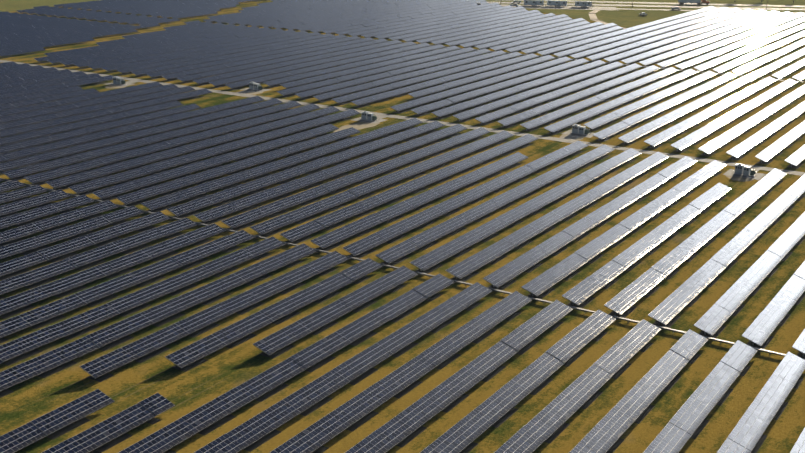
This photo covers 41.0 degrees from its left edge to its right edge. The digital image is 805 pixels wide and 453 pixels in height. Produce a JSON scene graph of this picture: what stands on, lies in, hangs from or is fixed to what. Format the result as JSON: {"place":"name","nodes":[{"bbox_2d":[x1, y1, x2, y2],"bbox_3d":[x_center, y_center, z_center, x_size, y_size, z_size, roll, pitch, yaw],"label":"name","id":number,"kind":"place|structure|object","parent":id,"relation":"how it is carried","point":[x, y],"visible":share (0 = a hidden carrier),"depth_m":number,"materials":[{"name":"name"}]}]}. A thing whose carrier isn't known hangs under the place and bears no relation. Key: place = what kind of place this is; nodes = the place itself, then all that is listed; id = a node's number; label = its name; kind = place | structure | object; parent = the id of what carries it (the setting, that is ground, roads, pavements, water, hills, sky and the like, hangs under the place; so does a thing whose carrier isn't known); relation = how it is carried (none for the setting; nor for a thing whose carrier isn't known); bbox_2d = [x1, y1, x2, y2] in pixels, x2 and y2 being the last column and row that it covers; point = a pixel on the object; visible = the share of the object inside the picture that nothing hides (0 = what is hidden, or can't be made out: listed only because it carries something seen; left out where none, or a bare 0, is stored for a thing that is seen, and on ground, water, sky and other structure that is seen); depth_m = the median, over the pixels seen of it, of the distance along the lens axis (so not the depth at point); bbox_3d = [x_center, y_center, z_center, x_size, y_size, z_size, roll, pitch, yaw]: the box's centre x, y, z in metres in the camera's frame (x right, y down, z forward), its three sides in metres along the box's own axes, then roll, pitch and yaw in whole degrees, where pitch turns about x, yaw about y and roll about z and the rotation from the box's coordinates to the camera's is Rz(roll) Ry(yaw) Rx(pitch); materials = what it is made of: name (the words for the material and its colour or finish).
{"place":"outdoors","nodes":[
{"label":"outdoors","id":0,"kind":"place"},
{"bbox_2d":[0,0,804,452],"bbox_3d":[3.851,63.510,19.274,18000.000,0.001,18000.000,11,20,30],"label":"ground","id":1,"kind":"structure","parent":0,"point":[214,376],"depth_m":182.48,"materials":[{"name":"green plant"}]},
{"bbox_2d":[105,76,136,86],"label":"inverter station","id":2,"kind":"object","parent":1,"relation":"on","point":[119,81],"visible":1,"depth_m":376.18,"materials":[{"name":"metal"}]},
{"bbox_2d":[235,82,271,93],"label":"inverter station","id":3,"kind":"object","parent":1,"relation":"on","point":[255,87],"visible":1,"depth_m":369.31,"materials":[{"name":"metal"}]},
{"bbox_2d":[352,111,385,123],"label":"inverter station","id":4,"kind":"object","parent":1,"relation":"on","point":[367,116],"visible":1,"depth_m":323.68,"materials":[{"name":"metal"}]},
{"bbox_2d":[0,0,804,452],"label":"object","id":5,"kind":"object","parent":1,"relation":"on","point":[354,194],"visible":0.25,"depth_m":262.38,"materials":[{"name":"silver metal"}]},
{"bbox_2d":[0,0,804,452],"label":"solar panel glass","id":6,"kind":"object","parent":5,"relation":"on","point":[206,44],"visible":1,"depth_m":237.25,"materials":[{"name":"blue glass"}]},
{"bbox_2d":[1,21,804,359],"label":"cable trays","id":7,"kind":"object","parent":1,"relation":"on","point":[451,279],"visible":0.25,"depth_m":192.68,"materials":[{"name":"grey"}]},
{"bbox_2d":[104,85,753,181],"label":"station aprons","id":8,"kind":"object","parent":1,"relation":"on","point":[360,125],"visible":0.38,"depth_m":315.17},
{"bbox_2d":[501,4,618,10],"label":"laydown yard","id":9,"kind":"structure","parent":1,"relation":"on","point":[543,7],"depth_m":648.99,"materials":[{"name":"beige gravel"}]},
{"bbox_2d":[524,0,543,5],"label":"site trailer","id":10,"kind":"object","parent":9,"relation":"on","point":[534,2],"visible":0.96,"depth_m":655.87,"materials":[{"name":"silver metal"}]},
{"bbox_2d":[547,0,568,6],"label":"site trailer","id":11,"kind":"object","parent":9,"relation":"on","point":[557,3],"visible":0.92,"depth_m":654.97,"materials":[{"name":"silver metal"}]},
{"bbox_2d":[575,1,591,7],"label":"site trailer","id":12,"kind":"object","parent":9,"relation":"on","point":[584,3],"visible":0.94,"depth_m":653.12,"materials":[{"name":"silver metal"}]},
{"bbox_2d":[561,124,594,139],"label":"inverter station","id":13,"kind":"object","parent":1,"relation":"on","point":[577,131],"visible":1,"depth_m":309.23,"materials":[{"name":"metal"}]},
{"bbox_2d":[487,0,804,13],"bbox_3d":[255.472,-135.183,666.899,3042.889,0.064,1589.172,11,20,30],"label":"highway","id":14,"kind":"structure","parent":1,"relation":"on","point":[664,5],"depth_m":668.87,"materials":[{"name":"grey asphalt"}]},
{"bbox_2d":[678,0,709,4],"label":"semi truck","id":15,"kind":"object","parent":1,"relation":"on","point":[694,1],"visible":0.94,"depth_m":680.43,"materials":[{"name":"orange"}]},
{"bbox_2d":[722,163,765,179],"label":"inverter station","id":16,"kind":"object","parent":1,"relation":"on","point":[741,170],"visible":1,"depth_m":267.03,"materials":[{"name":"metal"}]},
{"bbox_2d":[0,6,804,175],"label":"service roads","id":17,"kind":"structure","parent":0,"point":[592,16],"depth_m":321.21,"materials":[{"name":"beige gravel"}]}
]}

